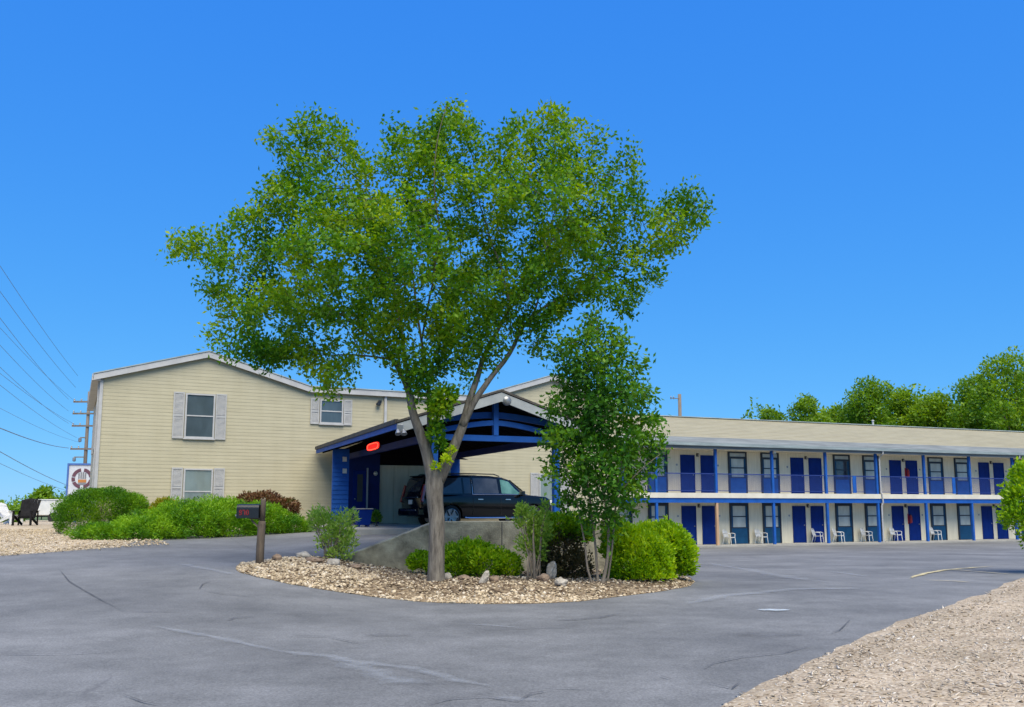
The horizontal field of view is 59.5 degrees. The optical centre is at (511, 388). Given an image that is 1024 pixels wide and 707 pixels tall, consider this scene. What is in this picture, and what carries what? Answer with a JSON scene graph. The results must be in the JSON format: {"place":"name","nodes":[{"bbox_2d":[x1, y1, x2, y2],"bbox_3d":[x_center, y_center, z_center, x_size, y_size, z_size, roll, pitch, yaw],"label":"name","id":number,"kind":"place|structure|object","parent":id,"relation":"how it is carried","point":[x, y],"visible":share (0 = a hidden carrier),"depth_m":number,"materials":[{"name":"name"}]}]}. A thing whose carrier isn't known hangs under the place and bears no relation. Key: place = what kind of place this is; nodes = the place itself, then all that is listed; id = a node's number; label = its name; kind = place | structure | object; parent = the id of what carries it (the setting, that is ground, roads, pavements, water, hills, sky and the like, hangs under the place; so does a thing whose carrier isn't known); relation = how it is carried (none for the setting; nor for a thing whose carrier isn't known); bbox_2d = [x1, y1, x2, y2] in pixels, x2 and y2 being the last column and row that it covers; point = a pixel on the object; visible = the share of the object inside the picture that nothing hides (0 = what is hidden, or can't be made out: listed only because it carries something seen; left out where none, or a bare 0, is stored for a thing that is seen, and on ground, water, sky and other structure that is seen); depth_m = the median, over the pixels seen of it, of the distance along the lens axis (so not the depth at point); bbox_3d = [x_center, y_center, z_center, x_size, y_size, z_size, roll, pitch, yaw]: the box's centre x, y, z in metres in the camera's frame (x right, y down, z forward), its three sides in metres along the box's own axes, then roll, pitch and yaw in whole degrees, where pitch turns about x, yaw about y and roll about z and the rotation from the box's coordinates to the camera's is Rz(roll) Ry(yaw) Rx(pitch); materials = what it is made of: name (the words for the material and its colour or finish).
{"place":"outdoors","nodes":[
{"label":"outdoors","id":0,"kind":"place"},
{"bbox_2d":[0,292,69,380],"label":"power line","id":1,"kind":"object","parent":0,"point":[32,335],"visible":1,"depth_m":42.59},
{"bbox_2d":[0,266,77,375],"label":"power line","id":2,"kind":"object","parent":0,"point":[32,314],"visible":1,"depth_m":42.00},
{"bbox_2d":[20,507,85,519],"bbox_3d":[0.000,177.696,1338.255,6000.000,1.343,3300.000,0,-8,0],"label":"ground","id":3,"kind":"structure","parent":0,"point":[43,518],"depth_m":79.39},
{"bbox_2d":[3,485,65,506],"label":"distant scrub","id":4,"kind":"object","parent":3,"relation":"on","point":[19,502],"visible":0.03,"depth_m":152.98,"materials":[{"name":"plant"}]},
{"bbox_2d":[25,484,57,519],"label":"woodland tree","id":5,"kind":"object","parent":3,"relation":"on","point":[42,492],"visible":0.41,"depth_m":69.18,"materials":[{"name":"plant"}]},
{"bbox_2d":[87,350,618,527],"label":"gabled building","id":6,"kind":"structure","parent":3,"relation":"on","point":[198,424],"depth_m":33.27,"materials":[{"name":"beige"}]},
{"bbox_2d":[91,414,94,454],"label":"window","id":7,"kind":"structure","parent":6,"relation":"in","point":[94,414],"depth_m":36.76,"materials":[{"name":"white glass"}]},
{"bbox_2d":[182,468,212,501],"bbox_3d":[-11.353,3.598,32.398,1.071,1.422,0.090,4,-8,-26],"label":"window","id":8,"kind":"structure","parent":6,"relation":"in","point":[196,482],"depth_m":32.41,"materials":[{"name":"white glass"}]},
{"bbox_2d":[183,393,215,439],"bbox_3d":[-11.394,1.014,32.718,1.093,1.677,0.090,4,-8,-26],"label":"window","id":9,"kind":"structure","parent":6,"relation":"in","point":[199,408],"depth_m":32.72,"materials":[{"name":"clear glass"}]},
{"bbox_2d":[319,399,343,425],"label":"window","id":10,"kind":"structure","parent":6,"relation":"in","point":[331,413],"depth_m":34.88,"materials":[{"name":"white glass"}]},
{"bbox_2d":[539,474,561,509],"bbox_3d":[1.656,4.598,38.665,1.153,1.866,0.090,4,-8,-26],"label":"window","id":11,"kind":"structure","parent":6,"relation":"in","point":[543,489],"depth_m":38.62,"materials":[{"name":"white glass"}]},
{"bbox_2d":[315,389,596,524],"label":"entrance portico","id":12,"kind":"structure","parent":3,"relation":"on","point":[501,420],"depth_m":32.05,"materials":[{"name":"wood"}]},
{"bbox_2d":[352,470,365,523],"bbox_3d":[-5.881,4.179,34.577,0.518,2.060,0.107,3,-8,-22],"label":"door","id":13,"kind":"structure","parent":12,"relation":"in","point":[359,476],"depth_m":34.62,"materials":[{"name":"wood"}]},
{"bbox_2d":[366,441,380,451],"bbox_3d":[-4.679,1.941,30.220,0.068,0.300,1.914,3,-8,-22],"label":"lit sign","id":14,"kind":"object","parent":12,"relation":"attached to","point":[373,446],"visible":1,"depth_m":30.09,"materials":[{"name":"red plastic"}]},
{"bbox_2d":[339,520,604,573],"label":"retaining wall","id":15,"kind":"structure","parent":3,"relation":"on","point":[393,551],"depth_m":20.99,"materials":[{"name":"concrete"}]},
{"bbox_2d":[670,394,681,415],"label":"utility pole","id":16,"kind":"object","parent":3,"relation":"on","point":[679,406],"visible":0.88,"depth_m":72.35,"materials":[{"name":"brown wood"}]},
{"bbox_2d":[755,404,786,420],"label":"woodland tree","id":17,"kind":"object","parent":3,"relation":"on","point":[768,412],"visible":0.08,"depth_m":91.92,"materials":[{"name":"plant"}]},
{"bbox_2d":[783,393,837,422],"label":"woodland tree","id":18,"kind":"object","parent":3,"relation":"on","point":[809,403],"visible":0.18,"depth_m":87.75,"materials":[{"name":"plant"}]},
{"bbox_2d":[618,414,1023,547],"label":"motel wing","id":19,"kind":"structure","parent":3,"relation":"on","point":[785,483],"depth_m":52.62,"materials":[{"name":"paint"}]},
{"bbox_2d":[619,503,632,522],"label":"window","id":20,"kind":"structure","parent":19,"relation":"in","point":[629,513],"depth_m":47.69,"materials":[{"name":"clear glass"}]},
{"bbox_2d":[647,449,667,492],"bbox_3d":[7.906,4.476,48.711,1.260,2.340,0.069,3,-8,-22],"label":"window","id":21,"kind":"structure","parent":19,"relation":"in","point":[661,478],"depth_m":48.75,"materials":[{"name":"blue paint"}]},
{"bbox_2d":[648,503,668,533],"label":"window","id":22,"kind":"structure","parent":19,"relation":"in","point":[663,508],"depth_m":48.45,"materials":[{"name":"blue glass"}]},
{"bbox_2d":[680,455,695,492],"bbox_3d":[9.705,4.690,49.412,0.920,2.100,0.094,3,-8,-22],"label":"door","id":23,"kind":"structure","parent":19,"relation":"in","point":[687,462],"depth_m":49.44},
{"bbox_2d":[681,506,696,544],"bbox_3d":[9.705,7.466,49.047,0.920,2.100,0.094,3,-8,-22],"label":"door","id":24,"kind":"structure","parent":19,"relation":"in","point":[688,513],"depth_m":49.11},
{"bbox_2d":[700,455,713,492],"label":"door","id":25,"kind":"structure","parent":19,"relation":"in","point":[707,463],"depth_m":49.93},
{"bbox_2d":[702,506,715,544],"bbox_3d":[10.927,7.531,49.544,0.920,2.100,0.094,3,-8,-22],"label":"door","id":26,"kind":"structure","parent":19,"relation":"in","point":[708,512],"depth_m":49.53,"materials":[{"name":"wood"}]},
{"bbox_2d":[722,529,735,544],"bbox_3d":[11.961,8.166,49.473,0.595,0.831,0.570,-7,-10,42],"label":"plastic chair","id":27,"kind":"object","parent":19,"relation":"on","point":[725,533],"visible":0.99,"depth_m":49.49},
{"bbox_2d":[727,452,747,492],"bbox_3d":[12.764,4.736,50.686,1.260,2.340,0.069,3,-8,-22],"label":"window","id":28,"kind":"structure","parent":19,"relation":"in","point":[737,461],"depth_m":50.68,"materials":[{"name":"blue paint"}]},
{"bbox_2d":[729,503,749,543],"bbox_3d":[12.764,7.547,50.316,1.260,2.270,0.069,3,-8,-22],"label":"window","id":29,"kind":"structure","parent":19,"relation":"in","point":[738,512],"depth_m":50.31,"materials":[{"name":"blue glass"}]},
{"bbox_2d":[754,529,767,542],"bbox_3d":[13.969,8.274,50.291,0.571,0.831,0.595,6,-10,-40],"label":"plastic chair","id":30,"kind":"object","parent":19,"relation":"on","point":[757,532],"visible":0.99,"depth_m":50.43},
{"bbox_2d":[760,453,779,492],"bbox_3d":[14.842,4.847,51.526,1.260,2.340,0.069,3,-8,-22],"label":"window","id":31,"kind":"structure","parent":19,"relation":"in","point":[764,457],"depth_m":51.54,"materials":[{"name":"blue paint"}]},
{"bbox_2d":[762,503,781,542],"bbox_3d":[14.842,7.658,51.156,1.260,2.270,0.069,3,-8,-22],"label":"window","id":32,"kind":"structure","parent":19,"relation":"in","point":[766,507],"depth_m":51.14,"materials":[{"name":"blue glass"}]},
{"bbox_2d":[790,457,804,493],"bbox_3d":[16.644,5.061,52.234,0.920,2.100,0.094,3,-8,-22],"label":"door","id":33,"kind":"structure","parent":19,"relation":"in","point":[796,464],"depth_m":52.26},
{"bbox_2d":[792,506,806,542],"bbox_3d":[16.644,7.837,51.869,0.920,2.100,0.094,3,-8,-22],"label":"door","id":34,"kind":"structure","parent":19,"relation":"in","point":[798,512],"depth_m":51.88,"materials":[{"name":"wood"}]},
{"bbox_2d":[808,458,822,493],"bbox_3d":[17.866,5.127,52.730,0.920,2.100,0.094,3,-8,-22],"label":"door","id":35,"kind":"structure","parent":19,"relation":"in","point":[815,466],"depth_m":52.74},
{"bbox_2d":[810,506,824,541],"bbox_3d":[17.866,7.903,52.365,0.920,2.100,0.094,3,-8,-22],"label":"door","id":36,"kind":"structure","parent":19,"relation":"in","point":[817,512],"depth_m":52.39,"materials":[{"name":"wood"}]},
{"bbox_2d":[811,528,823,542],"bbox_3d":[17.609,8.461,51.715,0.595,0.831,0.571,-5,-9,35],"label":"plastic chair","id":37,"kind":"object","parent":19,"relation":"on","point":[813,532],"visible":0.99,"depth_m":51.72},
{"bbox_2d":[832,528,844,541],"bbox_3d":[19.053,8.545,52.356,0.595,0.831,0.570,-6,-9,37],"label":"plastic chair","id":38,"kind":"object","parent":19,"relation":"on","point":[834,532],"visible":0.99,"depth_m":52.39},
{"bbox_2d":[832,455,851,493],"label":"window","id":39,"kind":"structure","parent":19,"relation":"in","point":[841,463],"depth_m":53.50,"materials":[{"name":"blue paint"}]},
{"bbox_2d":[835,503,853,541],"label":"window","id":40,"kind":"structure","parent":19,"relation":"in","point":[844,523],"depth_m":53.14,"materials":[{"name":"blue glass"}]},
{"bbox_2d":[860,528,872,541],"bbox_3d":[21.012,8.650,53.154,0.595,0.831,0.570,-7,-10,43],"label":"plastic chair","id":41,"kind":"object","parent":19,"relation":"on","point":[862,532],"visible":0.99,"depth_m":53.15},
{"bbox_2d":[862,455,880,493],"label":"window","id":42,"kind":"structure","parent":19,"relation":"in","point":[867,461],"depth_m":54.32,"materials":[{"name":"blue paint"}]},
{"bbox_2d":[864,503,882,540],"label":"window","id":43,"kind":"structure","parent":19,"relation":"in","point":[870,508],"depth_m":53.92,"materials":[{"name":"blue glass"}]},
{"bbox_2d":[889,460,902,493],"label":"door","id":44,"kind":"structure","parent":19,"relation":"in","point":[894,465],"depth_m":55.08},
{"bbox_2d":[889,527,902,540],"bbox_3d":[23.108,8.763,54.008,0.570,0.831,0.595,5,-9,-36],"label":"plastic chair","id":45,"kind":"object","parent":19,"relation":"on","point":[891,530],"visible":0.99,"depth_m":54.03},
{"bbox_2d":[891,506,904,540],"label":"door","id":46,"kind":"structure","parent":19,"relation":"in","point":[898,525],"depth_m":54.72,"materials":[{"name":"wood"}]},
{"bbox_2d":[905,460,918,493],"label":"door","id":47,"kind":"structure","parent":19,"relation":"in","point":[911,465],"depth_m":55.58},
{"bbox_2d":[908,506,921,540],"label":"door","id":48,"kind":"structure","parent":19,"relation":"in","point":[915,527],"depth_m":55.21,"materials":[{"name":"wood"}]},
{"bbox_2d":[929,527,941,540],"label":"plastic chair","id":49,"kind":"object","parent":19,"relation":"on","point":[931,531],"visible":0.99,"depth_m":55.21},
{"bbox_2d":[927,457,944,494],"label":"window","id":50,"kind":"structure","parent":19,"relation":"in","point":[934,464],"depth_m":56.36,"materials":[{"name":"blue paint"}]},
{"bbox_2d":[930,503,947,539],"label":"window","id":51,"kind":"structure","parent":19,"relation":"in","point":[937,511],"depth_m":55.97,"materials":[{"name":"blue glass"}]},
{"bbox_2d":[953,458,968,494],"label":"window","id":52,"kind":"structure","parent":19,"relation":"in","point":[960,464],"depth_m":57.15,"materials":[{"name":"blue paint"}]},
{"bbox_2d":[956,503,971,539],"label":"window","id":53,"kind":"structure","parent":19,"relation":"in","point":[963,509],"depth_m":56.76,"materials":[{"name":"blue glass"}]},
{"bbox_2d":[978,462,990,494],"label":"door","id":54,"kind":"structure","parent":19,"relation":"in","point":[983,467],"depth_m":57.90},
{"bbox_2d":[981,506,993,538],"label":"door","id":55,"kind":"structure","parent":19,"relation":"in","point":[986,511],"depth_m":57.52,"materials":[{"name":"wood"}]},
{"bbox_2d":[993,463,1004,494],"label":"door","id":56,"kind":"structure","parent":19,"relation":"in","point":[998,468],"depth_m":58.42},
{"bbox_2d":[996,506,1008,538],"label":"door","id":57,"kind":"structure","parent":19,"relation":"in","point":[1002,534],"depth_m":57.93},
{"bbox_2d":[821,404,849,423],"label":"woodland tree","id":58,"kind":"object","parent":3,"relation":"on","point":[832,412],"visible":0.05,"depth_m":92.18,"materials":[{"name":"plant"}]},
{"bbox_2d":[836,375,901,425],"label":"woodland tree","id":59,"kind":"object","parent":3,"relation":"on","point":[858,410],"visible":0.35,"depth_m":85.85,"materials":[{"name":"plant"}]},
{"bbox_2d":[877,386,937,426],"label":"woodland tree","id":60,"kind":"object","parent":3,"relation":"on","point":[901,402],"visible":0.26,"depth_m":87.52,"materials":[{"name":"plant"}]},
{"bbox_2d":[907,391,978,428],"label":"woodland tree","id":61,"kind":"object","parent":3,"relation":"on","point":[937,403],"visible":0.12,"depth_m":85.86,"materials":[{"name":"plant"}]},
{"bbox_2d":[936,374,1001,429],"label":"woodland tree","id":62,"kind":"object","parent":3,"relation":"on","point":[962,385],"visible":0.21,"depth_m":83.45,"materials":[{"name":"plant"}]},
{"bbox_2d":[955,345,1023,459],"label":"woodland tree","id":63,"kind":"object","parent":3,"relation":"on","point":[1011,409],"visible":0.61,"depth_m":78.17,"materials":[{"name":"plant"}]},
{"bbox_2d":[0,520,235,555],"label":"gravel yard","id":64,"kind":"structure","parent":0,"point":[45,524],"depth_m":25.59,"materials":[{"name":"stone"}]},
{"bbox_2d":[0,503,22,523],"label":"garden chair","id":65,"kind":"object","parent":64,"relation":"on","point":[5,513],"visible":0.67,"depth_m":40.16,"materials":[{"name":"white plastic"}]},
{"bbox_2d":[0,500,27,521],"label":"hedge","id":66,"kind":"object","parent":64,"relation":"on","point":[15,507],"visible":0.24,"depth_m":47.74,"materials":[{"name":"plant"}]},
{"bbox_2d":[11,498,40,525],"bbox_3d":[-20.196,5.128,37.293,0.850,1.144,0.970,1,-8,-8],"label":"garden chair","id":67,"kind":"object","parent":64,"relation":"on","point":[29,507],"visible":0.94,"depth_m":37.49,"materials":[{"name":"black paint"}]},
{"bbox_2d":[36,499,80,521],"bbox_3d":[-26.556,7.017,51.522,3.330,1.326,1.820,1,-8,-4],"label":"garden chair","id":68,"kind":"object","parent":64,"relation":"on","point":[44,509],"visible":0.12,"depth_m":50.87,"materials":[{"name":"white plastic"}]},
{"bbox_2d":[65,463,90,521],"bbox_3d":[-22.565,5.622,47.795,2.300,3.282,0.180,1,-8,-6],"label":"roadside sign","id":69,"kind":"object","parent":64,"relation":"on","point":[78,475],"visible":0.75,"depth_m":47.80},
{"bbox_2d":[70,391,93,519],"bbox_3d":[-28.503,4.623,59.876,1.960,8.952,0.343,0,-8,0],"label":"utility pole","id":70,"kind":"object","parent":64,"relation":"on","point":[86,437],"visible":0.58,"depth_m":60.02,"materials":[{"name":"brown wood"}]},
{"bbox_2d":[0,428,66,447],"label":"power line","id":71,"kind":"object","parent":70,"relation":"attached to","point":[29,439],"visible":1,"depth_m":41.30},
{"bbox_2d":[50,486,151,532],"bbox_3d":[-13.492,3.978,29.369,3.156,1.702,3.149,0,-8,0],"label":"round bush","id":72,"kind":"object","parent":64,"relation":"on","point":[72,508],"visible":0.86,"depth_m":28.78,"materials":[{"name":"green plant"}]},
{"bbox_2d":[147,496,174,529],"bbox_3d":[-11.459,4.162,29.466,0.909,1.343,1.068,0,-8,0],"label":"gold shrub","id":73,"kind":"object","parent":64,"relation":"on","point":[157,501],"visible":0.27,"depth_m":29.30,"materials":[{"name":"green plant"}]},
{"bbox_2d":[61,492,314,540],"bbox_3d":[-9.918,4.013,28.198,7.857,1.535,4.114,5,-9,-34],"label":"spreading juniper","id":74,"kind":"object","parent":64,"relation":"on","point":[205,516],"visible":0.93,"depth_m":26.94,"materials":[{"name":"green plant"}]},
{"bbox_2d":[233,489,301,516],"bbox_3d":[-8.321,4.157,30.351,2.331,1.562,1.880,0,-8,0],"label":"barberry bush","id":75,"kind":"object","parent":64,"relation":"on","point":[292,504],"visible":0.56,"depth_m":30.12,"materials":[{"name":"brown plant"}]},
{"bbox_2d":[228,529,398,558],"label":"drive","id":76,"kind":"structure","parent":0,"point":[292,543],"depth_m":23.92,"materials":[{"name":"concrete"}]},
{"bbox_2d":[398,473,551,524],"bbox_3d":[-1.299,4.382,35.117,6.076,2.078,2.642,4,-9,-31],"label":"parked car","id":77,"kind":"object","parent":76,"relation":"on","point":[476,497],"visible":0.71,"depth_m":34.00,"materials":[{"name":"black paint"}]},
{"bbox_2d":[299,523,421,535],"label":"pavement","id":78,"kind":"structure","parent":0,"point":[386,528],"depth_m":26.53,"materials":[{"name":"concrete"}]},
{"bbox_2d":[354,508,372,526],"bbox_3d":[-4.784,4.122,28.707,0.560,0.590,0.560,3,-8,-22],"label":"planter","id":79,"kind":"object","parent":78,"relation":"on","point":[365,515],"visible":0.82,"depth_m":28.51,"materials":[{"name":"blue paint"}]},
{"bbox_2d":[371,509,382,525],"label":"potted plant","id":80,"kind":"object","parent":78,"relation":"on","point":[376,513],"depth_m":29.84,"materials":[{"name":"green plant"}]},
{"bbox_2d":[0,535,1023,706],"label":"asphalt","id":81,"kind":"structure","parent":0,"point":[167,631],"depth_m":11.24,"materials":[{"name":"asphalt"}]},
{"bbox_2d":[236,556,694,603],"bbox_3d":[-0.071,3.744,18.050,10.324,0.633,6.740,3,-8,-22],"label":"gravel bed","id":82,"kind":"object","parent":81,"relation":"on","point":[407,591],"visible":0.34,"depth_m":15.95,"materials":[{"name":"stone"}]},
{"bbox_2d":[235,499,265,563],"bbox_3d":[-5.134,2.893,17.566,0.586,1.461,0.190,0,-8,0],"label":"mailbox","id":83,"kind":"object","parent":82,"relation":"on","point":[253,511],"visible":0.99,"depth_m":17.54,"materials":[{"name":"brown wood"}]},
{"bbox_2d":[272,554,281,560],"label":"rock","id":84,"kind":"object","parent":82,"relation":"on","point":[275,557],"visible":0.8,"depth_m":17.75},
{"bbox_2d":[296,551,310,556],"bbox_3d":[-4.386,3.491,18.826,0.331,0.160,0.251,0,-8,0],"label":"rock","id":85,"kind":"object","parent":82,"relation":"on","point":[303,554],"visible":0.74,"depth_m":18.73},
{"bbox_2d":[305,557,322,561],"bbox_3d":[-4.002,3.453,18.101,0.371,0.128,0.291,0,-8,0],"label":"rock","id":86,"kind":"object","parent":82,"relation":"on","point":[314,559],"visible":0.85,"depth_m":18.01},
{"bbox_2d":[326,558,339,564],"bbox_3d":[-3.646,3.538,18.284,0.294,0.170,0.229,0,-8,0],"label":"rock","id":87,"kind":"object","parent":82,"relation":"on","point":[332,561],"visible":0.77,"depth_m":18.20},
{"bbox_2d":[306,502,360,559],"bbox_3d":[-3.926,3.138,19.597,1.306,1.318,1.312,0,-8,0],"label":"twiggy shrub","id":88,"kind":"object","parent":82,"relation":"on","point":[335,529],"visible":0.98,"depth_m":19.48,"materials":[{"name":"green plant"}]},
{"bbox_2d":[348,564,361,568],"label":"rock","id":89,"kind":"object","parent":82,"relation":"on","point":[356,566],"visible":0.88,"depth_m":18.21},
{"bbox_2d":[405,546,427,572],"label":"shrub","id":90,"kind":"object","parent":82,"relation":"on","point":[416,559],"visible":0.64,"depth_m":19.17,"materials":[{"name":"green plant"}]},
{"bbox_2d":[156,93,720,581],"bbox_3d":[-1.520,-1.106,17.968,11.586,10.242,5.640,0,-8,0],"label":"shade tree","id":91,"kind":"object","parent":82,"relation":"on","point":[372,223],"visible":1,"depth_m":17.86,"materials":[{"name":"green plant"}]},
{"bbox_2d":[458,574,469,579],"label":"rock","id":92,"kind":"object","parent":82,"relation":"on","point":[462,577],"visible":0.92,"depth_m":17.57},
{"bbox_2d":[444,535,524,577],"bbox_3d":[-0.708,3.633,19.296,1.998,0.988,1.544,0,-8,0],"label":"shrub","id":93,"kind":"object","parent":82,"relation":"on","point":[467,555],"visible":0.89,"depth_m":18.89,"materials":[{"name":"green plant"}]},
{"bbox_2d":[479,570,489,582],"bbox_3d":[-0.535,3.636,17.173,0.212,0.305,0.143,0,-8,0],"label":"rock","id":94,"kind":"object","parent":82,"relation":"on","point":[484,577],"visible":0.8,"depth_m":17.12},
{"bbox_2d":[489,575,499,581],"bbox_3d":[-0.345,3.705,17.384,0.211,0.170,0.164,0,-8,0],"label":"rock","id":95,"kind":"object","parent":82,"relation":"on","point":[495,578],"visible":0.78,"depth_m":17.33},
{"bbox_2d":[505,498,557,579],"bbox_3d":[0.406,3.106,18.366,0.964,1.753,0.880,-4,-9,29],"label":"sapling","id":96,"kind":"object","parent":82,"relation":"on","point":[533,539],"visible":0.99,"depth_m":18.21,"materials":[{"name":"green plant"}]},
{"bbox_2d":[536,573,549,581],"bbox_3d":[0.586,3.633,17.160,0.253,0.201,0.192,-4,-9,30],"label":"rock","id":97,"kind":"object","parent":82,"relation":"on","point":[543,577],"visible":0.85,"depth_m":17.10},
{"bbox_2d":[546,561,556,578],"bbox_3d":[0.800,3.724,18.196,0.218,0.452,0.187,0,-8,0],"label":"rock","id":98,"kind":"object","parent":82,"relation":"on","point":[551,570],"visible":0.72,"depth_m":18.14,"materials":[{"name":"stone"}]},
{"bbox_2d":[554,577,567,585],"bbox_3d":[0.899,3.565,16.489,0.208,0.209,0.210,-7,-10,43],"label":"rock","id":99,"kind":"object","parent":82,"relation":"on","point":[559,581],"visible":0.94,"depth_m":16.45,"materials":[{"name":"stone"}]},
{"bbox_2d":[532,510,595,577],"bbox_3d":[1.085,3.341,19.122,1.505,1.509,1.698,0,-8,0],"label":"dying shrub","id":100,"kind":"object","parent":82,"relation":"on","point":[573,558],"visible":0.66,"depth_m":18.82,"materials":[{"name":"green plant"}]},
{"bbox_2d":[533,299,672,582],"bbox_3d":[1.774,1.053,17.392,2.766,5.686,2.243,0,-8,0],"label":"slim tree","id":101,"kind":"object","parent":82,"relation":"on","point":[590,411],"visible":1,"depth_m":17.13,"materials":[{"name":"green plant"}]},
{"bbox_2d":[597,519,677,580],"bbox_3d":[2.591,3.331,18.586,1.687,1.374,1.956,0,-8,0],"label":"rounded shrub","id":102,"kind":"object","parent":82,"relation":"on","point":[656,559],"visible":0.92,"depth_m":18.12,"materials":[{"name":"green plant"}]},
{"bbox_2d":[642,514,700,576],"bbox_3d":[3.416,3.457,19.627,1.464,1.427,1.781,4,-8,-25],"label":"rounded shrub","id":103,"kind":"object","parent":82,"relation":"on","point":[679,536],"visible":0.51,"depth_m":19.14,"materials":[{"name":"green plant"}]},
{"bbox_2d":[721,578,1023,706],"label":"gravel bank","id":104,"kind":"structure","parent":81,"relation":"on","point":[770,686],"depth_m":8.40,"materials":[{"name":"gravel"}]},
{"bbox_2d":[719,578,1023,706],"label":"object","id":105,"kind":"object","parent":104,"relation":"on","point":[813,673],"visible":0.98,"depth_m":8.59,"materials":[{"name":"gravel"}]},
{"bbox_2d":[992,455,1023,548],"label":"leafy bush","id":106,"kind":"object","parent":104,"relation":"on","point":[1012,494],"visible":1,"depth_m":22.90,"materials":[{"name":"green plant"}]},
{"bbox_2d":[912,566,987,576],"bbox_3d":[11.563,4.795,23.627,0.914,0.152,9.617,-7,-10,41],"label":"road marking","id":107,"kind":"object","parent":81,"relation":"on","point":[939,570],"visible":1,"depth_m":23.39,"materials":[{"name":"beige paint"}]},
{"bbox_2d":[0,0,1023,505],"label":"sky","id":108,"kind":"structure","parent":0,"point":[862,161],"materials":[{"name":"blue"}]},
{"bbox_2d":[741,379,1022,426],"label":"woods","id":109,"kind":"object","parent":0,"point":[750,415],"visible":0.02,"depth_m":103.05,"materials":[{"name":"green plant"}]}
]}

